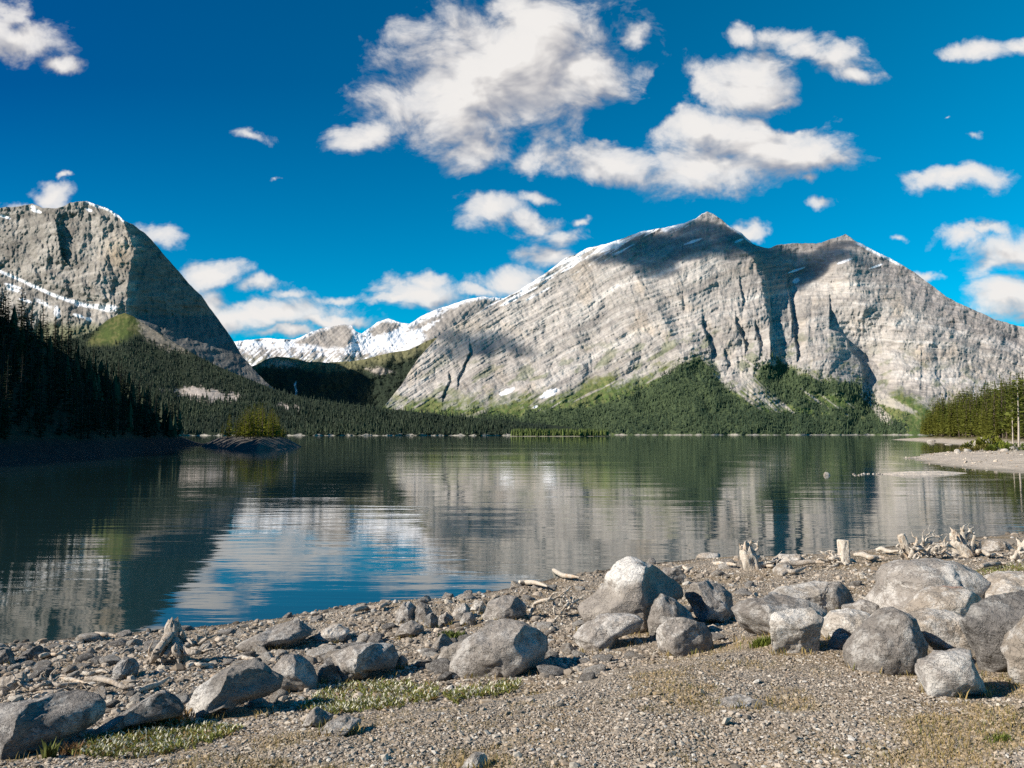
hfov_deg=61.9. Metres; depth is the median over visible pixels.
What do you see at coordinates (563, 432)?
pine trees
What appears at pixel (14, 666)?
stone
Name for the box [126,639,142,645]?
stone
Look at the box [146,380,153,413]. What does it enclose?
spruce tree
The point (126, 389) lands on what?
spruce tree
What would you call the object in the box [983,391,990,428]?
pine tree
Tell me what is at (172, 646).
tree stump
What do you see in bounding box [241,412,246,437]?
spruce tree
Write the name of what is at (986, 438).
shrub
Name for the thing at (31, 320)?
spruce tree
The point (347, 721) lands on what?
boulder
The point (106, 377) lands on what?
spruce tree
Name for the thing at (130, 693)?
stone
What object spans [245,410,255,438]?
spruce tree
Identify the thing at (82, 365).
spruce tree
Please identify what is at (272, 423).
spruce tree
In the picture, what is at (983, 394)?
pine tree
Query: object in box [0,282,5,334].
spruce tree
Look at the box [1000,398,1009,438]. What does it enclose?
pine tree
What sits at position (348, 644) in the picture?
stone
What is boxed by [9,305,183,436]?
hill wood
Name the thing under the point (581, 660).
stone
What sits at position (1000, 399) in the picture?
pine tree
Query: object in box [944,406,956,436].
pine tree
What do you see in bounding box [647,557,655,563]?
stone
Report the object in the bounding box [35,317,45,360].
spruce tree
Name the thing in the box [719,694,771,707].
boulder
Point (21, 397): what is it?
spruce tree
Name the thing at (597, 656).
stone
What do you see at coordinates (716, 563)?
driftwood stick
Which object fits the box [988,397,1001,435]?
pine tree
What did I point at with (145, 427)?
spruce tree
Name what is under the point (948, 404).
pine tree
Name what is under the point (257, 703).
stone
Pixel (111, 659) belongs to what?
stone
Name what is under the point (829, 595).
boulder
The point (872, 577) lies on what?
stone
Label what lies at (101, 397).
spruce tree
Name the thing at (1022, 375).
pine tree
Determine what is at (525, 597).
stone
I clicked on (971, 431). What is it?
pine tree
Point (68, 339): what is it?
spruce tree
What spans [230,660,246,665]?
stone
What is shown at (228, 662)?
stone
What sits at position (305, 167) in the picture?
sky
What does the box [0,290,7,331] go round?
spruce tree
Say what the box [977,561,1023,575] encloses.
flowering ground cover
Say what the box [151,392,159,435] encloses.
spruce tree
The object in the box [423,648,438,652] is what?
stone
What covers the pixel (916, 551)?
tree stump
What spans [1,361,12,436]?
spruce tree
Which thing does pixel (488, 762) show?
dry grass
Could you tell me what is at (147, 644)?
stone
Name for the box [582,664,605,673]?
stone
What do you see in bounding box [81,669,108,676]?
driftwood stick
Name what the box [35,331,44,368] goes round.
spruce tree
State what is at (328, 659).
stone
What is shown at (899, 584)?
boulder
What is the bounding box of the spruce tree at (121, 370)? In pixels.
[117,365,122,396]
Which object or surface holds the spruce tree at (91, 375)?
on the hillside at (19, 445)
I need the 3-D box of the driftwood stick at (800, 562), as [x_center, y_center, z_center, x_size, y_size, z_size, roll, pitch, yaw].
[5.137,3.134,14.914,0.643,0.125,0.175,-1,-4,18]
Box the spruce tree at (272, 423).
[269,413,275,436]
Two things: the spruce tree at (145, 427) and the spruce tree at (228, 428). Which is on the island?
the spruce tree at (228, 428)
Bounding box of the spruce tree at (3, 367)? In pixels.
[0,338,12,399]
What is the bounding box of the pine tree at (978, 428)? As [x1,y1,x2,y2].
[977,399,987,431]
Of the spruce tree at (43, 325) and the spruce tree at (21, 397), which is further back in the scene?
the spruce tree at (43, 325)
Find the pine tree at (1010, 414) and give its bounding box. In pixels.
[1004,373,1023,446]
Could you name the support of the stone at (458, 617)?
on the gravel shore
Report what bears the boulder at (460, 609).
on the gravel shore
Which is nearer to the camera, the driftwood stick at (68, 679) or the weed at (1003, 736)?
the weed at (1003, 736)
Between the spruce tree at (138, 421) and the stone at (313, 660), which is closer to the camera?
the stone at (313, 660)
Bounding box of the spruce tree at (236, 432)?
[232,418,240,437]
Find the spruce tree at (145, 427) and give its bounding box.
[141,388,149,437]
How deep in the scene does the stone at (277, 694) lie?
6.95 m
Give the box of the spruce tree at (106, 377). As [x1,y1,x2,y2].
[103,355,109,396]
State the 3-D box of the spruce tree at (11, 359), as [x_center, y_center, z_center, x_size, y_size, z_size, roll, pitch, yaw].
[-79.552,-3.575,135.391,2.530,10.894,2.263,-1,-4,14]
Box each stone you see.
[7,663,20,670]
[16,656,26,662]
[17,643,27,648]
[21,660,34,665]
[28,667,52,678]
[32,660,51,670]
[45,643,59,648]
[60,644,70,650]
[61,665,77,673]
[66,670,79,676]
[75,633,104,641]
[75,652,94,662]
[76,663,91,668]
[85,647,94,653]
[91,656,101,665]
[93,686,107,697]
[97,682,111,686]
[99,654,120,665]
[105,639,128,647]
[106,699,119,707]
[117,630,131,636]
[120,647,133,653]
[125,690,137,696]
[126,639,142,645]
[129,694,139,702]
[143,640,159,649]
[176,693,189,703]
[181,625,191,630]
[199,642,211,650]
[217,628,235,634]
[221,660,232,664]
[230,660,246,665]
[235,629,244,636]
[239,651,255,656]
[248,698,268,707]
[254,646,267,655]
[261,652,273,660]
[262,659,271,664]
[269,689,288,701]
[274,649,288,656]
[282,612,292,618]
[306,645,340,655]
[306,656,317,663]
[309,615,322,621]
[323,649,340,658]
[323,657,332,662]
[341,642,357,648]
[342,634,350,642]
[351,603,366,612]
[358,633,369,642]
[368,632,382,641]
[381,623,397,629]
[415,660,431,667]
[416,598,427,603]
[422,595,431,601]
[422,651,438,657]
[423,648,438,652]
[427,658,449,673]
[431,634,452,650]
[437,671,453,681]
[442,592,453,598]
[455,614,462,620]
[457,593,475,599]
[457,634,469,641]
[511,581,522,586]
[521,595,534,600]
[536,621,553,629]
[536,662,564,675]
[544,630,553,633]
[544,652,558,659]
[545,584,556,589]
[560,643,574,653]
[571,620,583,627]
[571,650,585,656]
[575,586,584,590]
[576,658,589,663]
[579,672,595,680]
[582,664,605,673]
[592,654,604,658]
[600,654,612,661]
[624,651,644,659]
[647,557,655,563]
[710,570,724,575]
[712,632,725,640]
[718,562,732,568]
[721,558,734,562]
[734,588,747,593]
[738,590,753,595]
[744,580,753,587]
[841,603,851,608]
[848,580,861,586]
[867,573,875,580]
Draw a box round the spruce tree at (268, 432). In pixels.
[266,412,270,437]
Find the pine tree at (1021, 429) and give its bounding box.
[1016,400,1023,440]
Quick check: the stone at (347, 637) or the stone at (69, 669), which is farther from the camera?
the stone at (347, 637)
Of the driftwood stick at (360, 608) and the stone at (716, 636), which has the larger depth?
the driftwood stick at (360, 608)
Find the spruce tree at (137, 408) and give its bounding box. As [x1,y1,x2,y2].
[133,393,141,427]
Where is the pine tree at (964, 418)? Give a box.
[957,397,969,436]
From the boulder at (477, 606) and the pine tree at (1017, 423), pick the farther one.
the pine tree at (1017, 423)
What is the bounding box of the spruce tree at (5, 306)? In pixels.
[2,294,9,319]
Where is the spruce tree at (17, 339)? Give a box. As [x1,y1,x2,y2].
[9,310,20,353]
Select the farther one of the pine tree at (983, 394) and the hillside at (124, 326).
the hillside at (124, 326)
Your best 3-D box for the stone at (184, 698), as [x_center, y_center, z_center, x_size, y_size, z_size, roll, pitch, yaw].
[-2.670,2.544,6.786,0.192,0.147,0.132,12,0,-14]
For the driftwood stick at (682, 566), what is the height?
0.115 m
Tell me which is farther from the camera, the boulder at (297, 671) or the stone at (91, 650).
the stone at (91, 650)
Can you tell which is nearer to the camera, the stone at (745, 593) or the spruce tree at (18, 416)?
the stone at (745, 593)
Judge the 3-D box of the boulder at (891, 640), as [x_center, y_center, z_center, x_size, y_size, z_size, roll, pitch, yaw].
[2.864,1.991,6.503,0.622,0.549,0.572,0,-3,0]
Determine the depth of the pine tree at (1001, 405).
275.71 m
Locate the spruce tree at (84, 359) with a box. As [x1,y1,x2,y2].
[79,334,87,378]
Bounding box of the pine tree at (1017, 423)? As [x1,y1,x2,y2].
[1008,400,1019,438]
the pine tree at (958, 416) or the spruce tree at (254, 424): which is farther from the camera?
the pine tree at (958, 416)
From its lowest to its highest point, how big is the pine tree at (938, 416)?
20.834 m
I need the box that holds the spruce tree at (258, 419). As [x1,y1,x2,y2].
[254,408,260,437]
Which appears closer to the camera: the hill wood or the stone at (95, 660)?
the stone at (95, 660)
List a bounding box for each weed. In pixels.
[39,739,61,758]
[58,739,83,756]
[156,706,194,723]
[438,628,465,638]
[740,634,770,648]
[984,732,1021,742]
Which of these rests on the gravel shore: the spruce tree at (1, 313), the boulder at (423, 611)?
the boulder at (423, 611)
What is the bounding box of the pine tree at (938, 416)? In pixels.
[936,398,940,435]
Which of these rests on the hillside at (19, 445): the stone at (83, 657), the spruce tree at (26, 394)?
the spruce tree at (26, 394)
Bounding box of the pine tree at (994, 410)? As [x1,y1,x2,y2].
[987,388,998,435]
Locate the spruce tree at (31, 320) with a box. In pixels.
[28,300,34,346]
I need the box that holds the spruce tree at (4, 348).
[0,321,9,376]
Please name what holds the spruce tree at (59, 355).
on the hillside at (19, 445)
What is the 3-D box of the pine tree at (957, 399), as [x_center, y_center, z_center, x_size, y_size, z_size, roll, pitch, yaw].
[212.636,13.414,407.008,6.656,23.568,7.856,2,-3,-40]
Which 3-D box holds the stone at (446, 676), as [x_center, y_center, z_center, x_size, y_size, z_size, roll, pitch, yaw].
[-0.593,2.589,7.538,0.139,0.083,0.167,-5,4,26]
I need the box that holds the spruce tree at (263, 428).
[258,407,268,437]
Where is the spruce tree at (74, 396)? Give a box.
[66,353,81,413]
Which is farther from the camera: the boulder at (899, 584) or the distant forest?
the distant forest
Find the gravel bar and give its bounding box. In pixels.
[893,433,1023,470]
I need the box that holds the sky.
[0,0,1023,341]
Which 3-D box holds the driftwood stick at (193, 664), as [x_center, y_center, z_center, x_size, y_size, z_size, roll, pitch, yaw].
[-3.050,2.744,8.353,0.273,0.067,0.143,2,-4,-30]
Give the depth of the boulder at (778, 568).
14.35 m
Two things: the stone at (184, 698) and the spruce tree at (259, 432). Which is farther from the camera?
the spruce tree at (259, 432)
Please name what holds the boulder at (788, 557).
on the gravel shore
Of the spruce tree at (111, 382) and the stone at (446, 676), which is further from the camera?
the spruce tree at (111, 382)
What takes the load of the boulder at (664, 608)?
on the gravel shore
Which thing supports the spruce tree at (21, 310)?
on the hillside at (19, 445)
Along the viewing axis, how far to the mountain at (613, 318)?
3753.91 m
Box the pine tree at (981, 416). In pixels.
[978,410,985,436]
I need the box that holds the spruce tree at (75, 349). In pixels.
[71,338,79,388]
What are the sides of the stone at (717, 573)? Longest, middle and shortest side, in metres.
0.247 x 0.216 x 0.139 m
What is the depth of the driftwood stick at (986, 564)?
13.31 m
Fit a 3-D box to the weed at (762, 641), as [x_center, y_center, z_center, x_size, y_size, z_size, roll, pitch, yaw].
[2.141,2.222,7.355,0.331,0.152,0.198,-2,-4,31]
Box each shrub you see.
[960,440,981,448]
[970,444,996,450]
[975,433,1007,448]
[984,440,1019,449]
[1004,442,1023,449]
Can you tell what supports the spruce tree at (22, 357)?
on the hillside at (19, 445)
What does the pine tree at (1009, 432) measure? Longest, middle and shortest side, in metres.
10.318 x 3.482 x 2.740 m
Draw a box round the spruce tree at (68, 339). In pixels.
[62,314,74,361]
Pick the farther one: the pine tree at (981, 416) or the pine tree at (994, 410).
the pine tree at (981, 416)
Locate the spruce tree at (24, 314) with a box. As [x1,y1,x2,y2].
[19,301,29,335]
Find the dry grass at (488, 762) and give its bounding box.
[3,574,1023,767]
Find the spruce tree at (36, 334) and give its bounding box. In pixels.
[32,319,42,373]
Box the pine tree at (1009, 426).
[1004,402,1017,438]
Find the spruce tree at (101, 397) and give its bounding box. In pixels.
[96,379,105,410]
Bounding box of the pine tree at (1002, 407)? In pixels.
[995,385,1005,436]
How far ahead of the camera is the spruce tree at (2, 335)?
151.38 m
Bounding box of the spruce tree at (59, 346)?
[54,327,62,364]
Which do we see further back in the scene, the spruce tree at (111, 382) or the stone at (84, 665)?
the spruce tree at (111, 382)
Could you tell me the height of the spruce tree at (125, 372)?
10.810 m
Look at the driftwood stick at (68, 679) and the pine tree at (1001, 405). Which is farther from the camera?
the pine tree at (1001, 405)
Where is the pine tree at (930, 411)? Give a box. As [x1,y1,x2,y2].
[926,399,933,435]
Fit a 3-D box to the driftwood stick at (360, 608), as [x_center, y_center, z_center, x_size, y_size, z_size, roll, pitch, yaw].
[-2.267,3.429,13.011,0.227,0.102,0.523,-3,-5,45]
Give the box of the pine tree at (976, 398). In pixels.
[973,384,980,414]
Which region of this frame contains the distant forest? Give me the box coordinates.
[58,324,908,434]
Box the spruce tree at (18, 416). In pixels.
[11,352,27,426]
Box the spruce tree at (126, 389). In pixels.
[121,366,131,412]
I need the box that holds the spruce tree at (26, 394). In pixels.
[14,347,32,415]
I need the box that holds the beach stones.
[905,442,1023,468]
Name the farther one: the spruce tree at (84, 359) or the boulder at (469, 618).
the spruce tree at (84, 359)
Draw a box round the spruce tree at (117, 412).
[109,387,119,429]
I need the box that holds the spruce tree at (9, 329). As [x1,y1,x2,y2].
[3,294,15,345]
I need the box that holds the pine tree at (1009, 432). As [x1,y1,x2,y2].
[1007,410,1017,436]
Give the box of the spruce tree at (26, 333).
[21,308,31,360]
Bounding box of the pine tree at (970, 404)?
[966,390,974,435]
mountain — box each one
[0,201,273,388]
[234,296,503,365]
[384,212,1023,434]
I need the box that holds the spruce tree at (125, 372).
[122,364,128,397]
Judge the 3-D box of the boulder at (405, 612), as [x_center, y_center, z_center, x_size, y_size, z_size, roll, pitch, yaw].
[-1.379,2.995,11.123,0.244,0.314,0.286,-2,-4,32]
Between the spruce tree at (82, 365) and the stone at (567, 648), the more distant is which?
the spruce tree at (82, 365)
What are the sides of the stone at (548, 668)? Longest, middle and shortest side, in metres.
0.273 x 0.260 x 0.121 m
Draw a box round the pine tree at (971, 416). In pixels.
[967,399,978,435]
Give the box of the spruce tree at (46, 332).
[43,314,49,346]
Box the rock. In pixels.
[696,552,720,557]
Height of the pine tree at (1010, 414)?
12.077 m
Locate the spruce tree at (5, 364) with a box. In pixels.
[0,328,11,392]
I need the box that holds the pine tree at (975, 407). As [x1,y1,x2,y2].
[970,396,980,436]
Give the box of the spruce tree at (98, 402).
[92,382,104,428]
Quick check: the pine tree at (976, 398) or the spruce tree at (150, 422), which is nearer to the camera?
the spruce tree at (150, 422)
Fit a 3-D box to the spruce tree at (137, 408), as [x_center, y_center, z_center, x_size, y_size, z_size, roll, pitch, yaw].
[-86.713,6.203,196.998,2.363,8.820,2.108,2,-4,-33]
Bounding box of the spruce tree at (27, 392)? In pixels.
[18,373,31,406]
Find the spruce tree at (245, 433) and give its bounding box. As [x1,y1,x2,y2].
[243,410,254,438]
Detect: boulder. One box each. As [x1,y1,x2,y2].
[0,649,15,664]
[0,689,105,759]
[19,645,43,659]
[88,690,184,737]
[111,656,138,680]
[186,659,283,717]
[235,618,312,650]
[272,654,318,691]
[302,706,333,727]
[313,624,349,642]
[317,661,342,683]
[320,714,360,735]
[331,642,398,681]
[395,601,415,622]
[395,620,425,637]
[396,655,408,668]
[415,602,432,622]
[424,612,438,627]
[437,641,462,661]
[439,613,453,625]
[449,618,547,677]
[452,603,469,619]
[460,612,475,625]
[462,752,487,767]
[470,600,485,613]
[481,595,526,619]
[572,613,643,651]
[577,556,682,634]
[647,593,693,636]
[656,617,713,656]
[661,567,685,583]
[685,580,734,622]
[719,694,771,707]
[731,592,826,634]
[769,607,823,652]
[772,554,804,563]
[772,561,793,575]
[772,580,853,610]
[821,608,869,638]
[826,633,848,649]
[843,606,928,675]
[851,598,879,614]
[864,558,990,611]
[903,585,981,616]
[908,608,975,658]
[915,648,986,696]
[959,590,1023,671]
[981,539,1014,551]
[983,571,1023,598]
[1000,615,1023,685]
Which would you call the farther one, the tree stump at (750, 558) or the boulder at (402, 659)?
the tree stump at (750, 558)
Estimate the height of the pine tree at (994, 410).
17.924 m
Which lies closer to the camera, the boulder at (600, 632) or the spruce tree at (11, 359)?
the boulder at (600, 632)
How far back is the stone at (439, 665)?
7.88 m
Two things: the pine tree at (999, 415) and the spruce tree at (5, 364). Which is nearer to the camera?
the spruce tree at (5, 364)
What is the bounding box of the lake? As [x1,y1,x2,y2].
[0,435,1023,642]
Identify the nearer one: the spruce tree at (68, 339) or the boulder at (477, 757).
the boulder at (477, 757)
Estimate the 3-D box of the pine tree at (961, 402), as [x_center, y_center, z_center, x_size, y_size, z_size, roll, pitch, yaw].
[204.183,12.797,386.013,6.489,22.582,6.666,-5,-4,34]
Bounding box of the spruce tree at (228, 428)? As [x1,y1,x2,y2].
[223,416,231,437]
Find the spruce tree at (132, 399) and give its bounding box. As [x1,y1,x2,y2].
[129,376,134,413]
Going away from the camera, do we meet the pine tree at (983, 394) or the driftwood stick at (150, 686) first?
the driftwood stick at (150, 686)
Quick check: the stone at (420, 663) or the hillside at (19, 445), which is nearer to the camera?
the stone at (420, 663)
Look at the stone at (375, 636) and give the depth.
9.89 m
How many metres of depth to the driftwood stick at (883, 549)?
18.11 m
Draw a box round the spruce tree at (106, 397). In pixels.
[101,368,110,423]
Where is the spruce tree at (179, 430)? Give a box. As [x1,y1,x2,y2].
[176,397,181,434]
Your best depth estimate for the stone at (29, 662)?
9.28 m
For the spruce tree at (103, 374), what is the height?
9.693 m
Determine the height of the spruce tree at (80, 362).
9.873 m
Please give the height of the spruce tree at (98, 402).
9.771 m
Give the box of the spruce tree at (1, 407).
[0,372,8,436]
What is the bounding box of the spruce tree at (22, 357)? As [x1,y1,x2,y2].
[19,316,32,369]
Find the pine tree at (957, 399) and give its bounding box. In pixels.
[952,391,958,434]
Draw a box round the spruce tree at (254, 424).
[247,405,257,437]
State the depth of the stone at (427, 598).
14.24 m
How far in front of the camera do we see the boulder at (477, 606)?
11.52 m
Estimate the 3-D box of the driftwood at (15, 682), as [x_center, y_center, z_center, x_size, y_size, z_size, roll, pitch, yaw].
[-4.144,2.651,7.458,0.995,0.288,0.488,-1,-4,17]
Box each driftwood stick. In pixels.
[38,651,62,657]
[59,674,84,681]
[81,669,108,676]
[84,676,136,689]
[93,632,117,636]
[137,676,170,692]
[187,662,213,667]
[237,655,254,659]
[351,605,379,612]
[378,602,391,608]
[518,580,547,586]
[552,568,579,577]
[671,564,692,569]
[713,561,736,565]
[779,566,806,576]
[788,559,825,565]
[853,551,885,559]
[876,546,898,553]
[975,549,1001,557]
[979,562,1006,567]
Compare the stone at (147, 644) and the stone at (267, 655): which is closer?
the stone at (267, 655)
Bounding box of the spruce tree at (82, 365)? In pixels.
[81,347,85,382]
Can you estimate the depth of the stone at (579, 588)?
14.21 m
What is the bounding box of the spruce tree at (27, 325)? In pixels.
[23,309,33,350]
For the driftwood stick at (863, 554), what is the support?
on the gravel shore
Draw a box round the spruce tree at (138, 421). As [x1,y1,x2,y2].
[134,398,144,435]
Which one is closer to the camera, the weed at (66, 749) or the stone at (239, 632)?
the weed at (66, 749)
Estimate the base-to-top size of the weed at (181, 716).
0.146 m
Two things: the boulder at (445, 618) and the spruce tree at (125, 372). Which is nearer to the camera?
the boulder at (445, 618)
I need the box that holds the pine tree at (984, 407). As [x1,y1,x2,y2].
[979,391,991,432]
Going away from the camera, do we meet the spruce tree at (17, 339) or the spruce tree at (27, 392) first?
the spruce tree at (27, 392)
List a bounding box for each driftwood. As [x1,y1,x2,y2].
[0,667,92,695]
[529,585,584,615]
[996,536,1023,561]
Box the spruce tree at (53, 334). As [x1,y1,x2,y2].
[50,318,58,344]
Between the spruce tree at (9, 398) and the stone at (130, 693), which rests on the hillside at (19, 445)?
the spruce tree at (9, 398)
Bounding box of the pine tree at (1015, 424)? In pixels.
[999,395,1023,443]
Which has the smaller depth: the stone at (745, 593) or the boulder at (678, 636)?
the boulder at (678, 636)
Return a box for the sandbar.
[882,471,964,474]
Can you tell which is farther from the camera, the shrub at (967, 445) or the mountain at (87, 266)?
the mountain at (87, 266)
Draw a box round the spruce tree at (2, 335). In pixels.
[0,309,7,356]
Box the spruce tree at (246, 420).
[240,407,248,436]
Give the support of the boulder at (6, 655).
on the gravel shore
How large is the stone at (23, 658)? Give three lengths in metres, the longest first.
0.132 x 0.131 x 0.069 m
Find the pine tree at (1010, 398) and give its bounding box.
[1004,378,1016,436]
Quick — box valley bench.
[251,338,436,407]
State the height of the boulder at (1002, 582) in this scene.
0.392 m
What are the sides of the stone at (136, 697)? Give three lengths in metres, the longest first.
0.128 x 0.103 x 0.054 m
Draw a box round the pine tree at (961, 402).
[958,389,966,420]
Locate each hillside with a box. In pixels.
[0,321,203,463]
[53,313,594,435]
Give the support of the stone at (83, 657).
on the gravel shore
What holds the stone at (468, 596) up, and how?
on the gravel shore
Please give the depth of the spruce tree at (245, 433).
174.39 m
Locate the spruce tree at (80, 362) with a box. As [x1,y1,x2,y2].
[78,342,83,385]
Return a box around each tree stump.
[143,617,218,664]
[739,539,785,570]
[817,539,856,566]
[896,528,955,559]
[949,523,983,557]
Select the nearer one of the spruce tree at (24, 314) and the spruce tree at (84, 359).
the spruce tree at (24, 314)
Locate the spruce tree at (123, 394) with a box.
[118,384,127,419]
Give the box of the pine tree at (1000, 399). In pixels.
[992,381,1004,436]
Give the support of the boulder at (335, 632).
on the gravel shore
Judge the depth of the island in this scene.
176.41 m
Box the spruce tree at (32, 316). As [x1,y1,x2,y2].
[29,294,34,337]
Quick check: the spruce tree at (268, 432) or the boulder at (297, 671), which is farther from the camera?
the spruce tree at (268, 432)
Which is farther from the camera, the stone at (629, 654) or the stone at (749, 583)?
the stone at (749, 583)
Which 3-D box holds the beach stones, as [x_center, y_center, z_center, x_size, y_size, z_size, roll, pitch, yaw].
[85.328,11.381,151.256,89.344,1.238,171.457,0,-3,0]
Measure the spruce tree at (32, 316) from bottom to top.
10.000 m
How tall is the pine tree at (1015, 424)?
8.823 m
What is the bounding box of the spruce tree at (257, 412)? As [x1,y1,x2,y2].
[254,404,261,435]
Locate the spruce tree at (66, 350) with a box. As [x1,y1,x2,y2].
[61,339,68,398]
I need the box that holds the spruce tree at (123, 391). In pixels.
[118,374,127,411]
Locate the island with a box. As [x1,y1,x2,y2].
[202,435,301,450]
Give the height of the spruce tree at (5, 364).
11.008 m
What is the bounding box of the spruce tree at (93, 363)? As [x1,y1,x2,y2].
[91,344,98,374]
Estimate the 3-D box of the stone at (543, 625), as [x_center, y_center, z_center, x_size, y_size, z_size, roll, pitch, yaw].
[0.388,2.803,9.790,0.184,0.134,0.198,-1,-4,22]
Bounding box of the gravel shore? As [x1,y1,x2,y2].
[0,532,1023,767]
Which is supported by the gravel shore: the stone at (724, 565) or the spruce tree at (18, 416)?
the stone at (724, 565)
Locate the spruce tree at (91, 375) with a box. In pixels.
[87,356,95,391]
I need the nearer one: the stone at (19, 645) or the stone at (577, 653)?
the stone at (577, 653)
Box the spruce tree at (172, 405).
[170,399,177,423]
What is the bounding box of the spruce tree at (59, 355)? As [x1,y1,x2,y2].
[53,336,62,374]
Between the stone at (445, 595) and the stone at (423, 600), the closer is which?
the stone at (423, 600)
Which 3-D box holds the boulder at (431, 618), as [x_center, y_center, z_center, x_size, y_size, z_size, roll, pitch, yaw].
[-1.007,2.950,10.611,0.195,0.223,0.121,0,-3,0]
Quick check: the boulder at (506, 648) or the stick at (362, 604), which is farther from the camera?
the stick at (362, 604)
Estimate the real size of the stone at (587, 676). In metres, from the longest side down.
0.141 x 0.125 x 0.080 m
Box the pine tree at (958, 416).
[954,404,960,437]
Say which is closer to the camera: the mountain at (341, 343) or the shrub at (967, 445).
the shrub at (967, 445)
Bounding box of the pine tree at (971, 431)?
[965,399,974,436]
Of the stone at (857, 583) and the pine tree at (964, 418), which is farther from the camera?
the pine tree at (964, 418)
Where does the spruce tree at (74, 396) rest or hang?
on the hillside at (19, 445)
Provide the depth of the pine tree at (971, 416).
351.29 m
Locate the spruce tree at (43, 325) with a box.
[41,294,46,343]
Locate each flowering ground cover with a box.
[68,715,244,761]
[297,676,439,713]
[440,677,522,704]
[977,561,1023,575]
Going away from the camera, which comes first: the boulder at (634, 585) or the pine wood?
the boulder at (634, 585)
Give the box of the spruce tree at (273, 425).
[270,412,276,437]
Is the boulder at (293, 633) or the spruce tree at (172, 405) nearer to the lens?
the boulder at (293, 633)
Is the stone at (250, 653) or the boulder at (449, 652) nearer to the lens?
the boulder at (449, 652)
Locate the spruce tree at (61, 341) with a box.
[56,311,65,358]
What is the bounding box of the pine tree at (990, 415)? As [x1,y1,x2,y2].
[987,396,993,436]
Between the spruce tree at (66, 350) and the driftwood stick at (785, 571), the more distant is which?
the spruce tree at (66, 350)
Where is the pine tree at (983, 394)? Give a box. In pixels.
[975,379,989,419]
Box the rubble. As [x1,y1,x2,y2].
[0,532,1022,707]
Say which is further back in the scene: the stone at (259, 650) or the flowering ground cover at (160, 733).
the stone at (259, 650)
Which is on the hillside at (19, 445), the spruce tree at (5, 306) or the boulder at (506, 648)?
the spruce tree at (5, 306)
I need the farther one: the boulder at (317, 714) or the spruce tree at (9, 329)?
the spruce tree at (9, 329)
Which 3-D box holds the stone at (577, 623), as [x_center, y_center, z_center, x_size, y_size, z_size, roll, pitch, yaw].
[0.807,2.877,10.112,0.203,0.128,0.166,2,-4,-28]
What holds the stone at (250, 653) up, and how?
on the gravel shore
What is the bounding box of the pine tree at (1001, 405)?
[996,390,1004,437]
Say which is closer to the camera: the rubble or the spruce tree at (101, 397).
the rubble
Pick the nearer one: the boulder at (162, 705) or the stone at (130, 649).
the boulder at (162, 705)
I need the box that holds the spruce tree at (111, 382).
[109,368,115,411]
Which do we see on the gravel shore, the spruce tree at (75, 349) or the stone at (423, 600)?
the stone at (423, 600)
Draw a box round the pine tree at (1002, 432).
[1000,397,1007,437]
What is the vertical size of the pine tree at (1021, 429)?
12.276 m
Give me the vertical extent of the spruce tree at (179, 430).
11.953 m
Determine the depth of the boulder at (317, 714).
5.40 m
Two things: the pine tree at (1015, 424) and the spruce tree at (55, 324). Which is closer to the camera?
the pine tree at (1015, 424)
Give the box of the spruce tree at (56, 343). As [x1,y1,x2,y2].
[53,326,57,364]
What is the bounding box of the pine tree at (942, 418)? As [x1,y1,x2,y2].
[937,403,946,436]
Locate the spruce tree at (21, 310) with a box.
[17,285,26,331]
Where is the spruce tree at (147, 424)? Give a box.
[141,394,152,437]
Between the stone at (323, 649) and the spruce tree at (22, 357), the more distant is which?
the spruce tree at (22, 357)
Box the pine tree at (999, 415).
[992,394,1000,436]
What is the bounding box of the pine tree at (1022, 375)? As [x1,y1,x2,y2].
[1010,372,1023,418]
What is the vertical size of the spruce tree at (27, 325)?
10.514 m
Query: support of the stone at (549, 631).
on the gravel shore
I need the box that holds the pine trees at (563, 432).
[510,428,608,435]
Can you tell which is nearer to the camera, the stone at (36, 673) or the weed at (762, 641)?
the weed at (762, 641)
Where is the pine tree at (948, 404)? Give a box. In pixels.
[944,398,952,431]
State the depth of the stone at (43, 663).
8.75 m
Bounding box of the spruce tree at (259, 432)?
[256,418,263,438]
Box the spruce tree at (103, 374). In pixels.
[101,363,105,399]
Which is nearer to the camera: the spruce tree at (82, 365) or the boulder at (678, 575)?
the boulder at (678, 575)
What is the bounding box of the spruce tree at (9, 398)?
[0,351,19,426]
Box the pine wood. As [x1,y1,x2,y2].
[920,376,1023,436]
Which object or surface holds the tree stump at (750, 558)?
on the gravel shore
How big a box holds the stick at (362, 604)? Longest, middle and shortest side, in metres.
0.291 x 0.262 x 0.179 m
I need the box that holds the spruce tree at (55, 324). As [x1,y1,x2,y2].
[51,309,57,348]
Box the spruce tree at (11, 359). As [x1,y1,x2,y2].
[6,330,16,389]
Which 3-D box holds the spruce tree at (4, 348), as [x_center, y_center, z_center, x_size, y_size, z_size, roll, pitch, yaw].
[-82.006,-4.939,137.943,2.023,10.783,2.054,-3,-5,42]
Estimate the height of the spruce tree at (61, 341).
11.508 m
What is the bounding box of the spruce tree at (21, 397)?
[15,351,29,422]
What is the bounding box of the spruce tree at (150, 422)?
[146,401,153,437]
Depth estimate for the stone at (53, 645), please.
10.63 m

